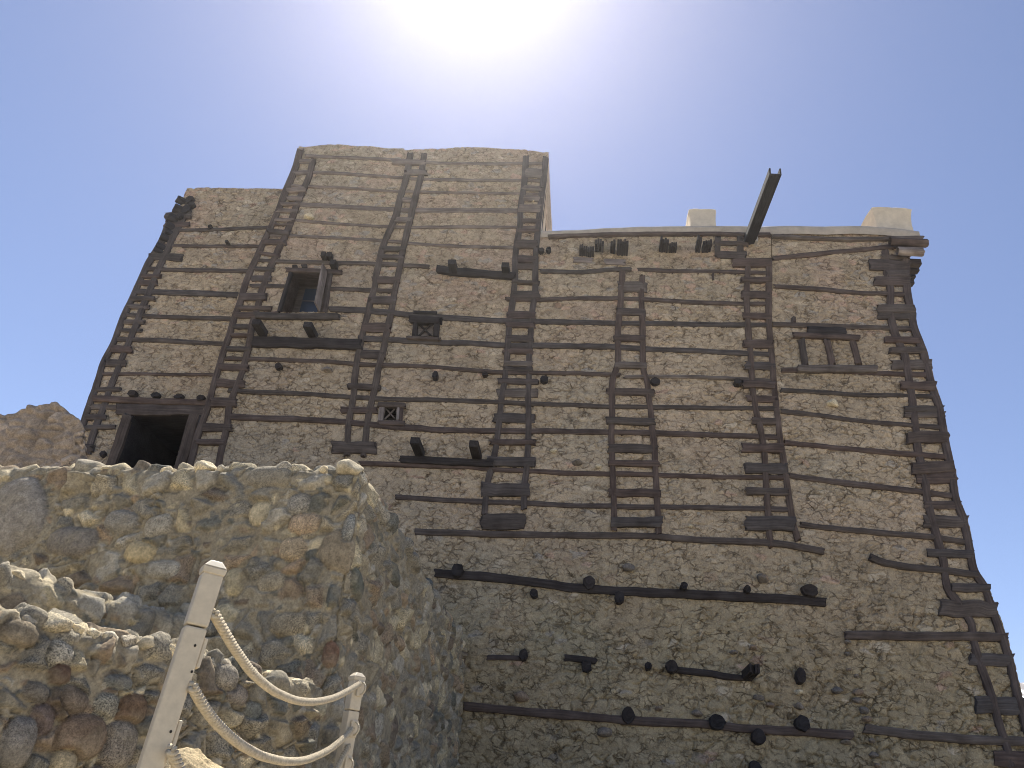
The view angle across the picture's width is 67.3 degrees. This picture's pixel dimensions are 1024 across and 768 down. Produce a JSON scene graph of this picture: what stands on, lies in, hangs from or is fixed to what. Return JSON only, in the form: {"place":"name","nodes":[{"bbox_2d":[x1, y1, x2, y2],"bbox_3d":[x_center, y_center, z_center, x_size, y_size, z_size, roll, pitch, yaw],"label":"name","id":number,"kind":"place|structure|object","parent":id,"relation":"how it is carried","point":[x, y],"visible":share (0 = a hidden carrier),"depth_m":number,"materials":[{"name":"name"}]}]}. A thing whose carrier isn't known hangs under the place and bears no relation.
{"place":"outdoors","nodes":[
{"label":"outdoors","id":0,"kind":"place"},
{"bbox_2d":[0,561,217,638],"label":"stone terrace wall","id":1,"kind":"structure","parent":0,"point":[46,590],"depth_m":5.28,"materials":[{"name":"grey stone"}]},
{"bbox_2d":[0,0,1023,682],"label":"sky","id":2,"kind":"structure","parent":0,"point":[646,113],"materials":[{"name":"blue"}]},
{"bbox_2d":[1020,682,1023,697],"bbox_3d":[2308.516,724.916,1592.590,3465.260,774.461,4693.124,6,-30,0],"label":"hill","id":3,"kind":"structure","parent":0,"point":[1022,687],"depth_m":3227.16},
{"bbox_3d":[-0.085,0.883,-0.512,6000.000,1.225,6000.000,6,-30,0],"label":"ground","id":4,"kind":"structure","parent":0,"visible":0},
{"bbox_2d":[0,602,322,767],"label":"stone terrace wall","id":5,"kind":"structure","parent":4,"relation":"on","point":[76,691],"depth_m":3.61,"materials":[{"name":"grey stone"}]},
{"bbox_2d":[136,560,226,767],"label":"rope post","id":6,"kind":"object","parent":4,"relation":"on","point":[166,722],"visible":0.95,"depth_m":2.35,"materials":[{"name":"beige paint"}]},
{"bbox_2d":[165,743,350,767],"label":"rope","id":7,"kind":"object","parent":6,"relation":"attached to","point":[173,756],"visible":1,"depth_m":2.24,"materials":[{"name":"fabric"}]},
{"bbox_2d":[211,608,361,705],"bbox_3d":[-0.934,1.316,3.509,0.036,0.322,2.425,4,-30,3],"label":"rope","id":8,"kind":"object","parent":6,"relation":"attached to","point":[240,657],"visible":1,"depth_m":2.88,"materials":[{"name":"fabric"}]},
{"bbox_2d":[164,747,222,767],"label":"boulder","id":9,"kind":"object","parent":4,"relation":"on","point":[194,758],"visible":0.69,"depth_m":2.60,"materials":[{"name":"stone"}]},
{"bbox_2d":[0,459,467,767],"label":"stone terrace wall","id":10,"kind":"structure","parent":4,"relation":"on","point":[327,588],"depth_m":6.54,"materials":[{"name":"stone"}]},
{"bbox_2d":[334,672,365,767],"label":"rope post","id":11,"kind":"object","parent":4,"relation":"on","point":[350,717],"visible":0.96,"depth_m":4.50,"materials":[{"name":"beige paint"}]},
{"bbox_2d":[187,681,354,765],"bbox_3d":[-0.954,1.519,3.389,0.036,0.313,2.454,4,-30,3],"label":"rope","id":12,"kind":"object","parent":11,"relation":"attached to","point":[217,723],"visible":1,"depth_m":2.77,"materials":[{"name":"fabric"}]},
{"bbox_2d":[81,144,1023,767],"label":"mud fort","id":13,"kind":"structure","parent":4,"relation":"on","point":[675,496],"depth_m":13.19,"materials":[{"name":"brown stone"}]},
{"bbox_2d":[91,395,205,468],"bbox_3d":[-6.926,1.542,15.243,2.501,1.586,2.853,6,-30,0],"label":"doorway","id":14,"kind":"structure","parent":13,"relation":"in","point":[150,430],"depth_m":14.49,"materials":[{"name":"brown wood"}]},
{"bbox_2d":[253,263,342,320],"bbox_3d":[-4.077,-1.733,15.496,1.730,1.431,0.888,-3,-31,15],"label":"window","id":15,"kind":"structure","parent":13,"relation":"in","point":[309,288],"depth_m":15.52,"materials":[{"name":"brown wood"}]},
{"bbox_2d":[377,402,405,425],"bbox_3d":[-2.119,0.600,13.717,0.605,0.474,0.365,2,-30,6],"label":"lattice window","id":16,"kind":"structure","parent":13,"relation":"in","point":[391,418],"depth_m":13.64,"materials":[{"name":"brown wood"}]},
{"bbox_2d":[406,310,441,341],"bbox_3d":[-1.644,-1.094,14.648,0.720,0.715,0.197,2,-30,6],"label":"lattice window","id":17,"kind":"structure","parent":13,"relation":"in","point":[423,326],"depth_m":14.64,"materials":[{"name":"brown wood"}]},
{"bbox_2d":[792,326,877,373],"bbox_3d":[5.753,-0.605,13.768,1.409,1.063,0.153,4,-30,3],"label":"blocked window","id":18,"kind":"structure","parent":13,"relation":"in","point":[827,334],"depth_m":13.74,"materials":[{"name":"brown wood"}]},
{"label":"terrace ground","id":19,"kind":"structure","parent":0,"visible":0},
{"bbox_2d":[0,402,87,467],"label":"ruined wall","id":20,"kind":"structure","parent":19,"relation":"on","point":[51,434],"depth_m":10.92,"materials":[{"name":"stone"}]}
]}

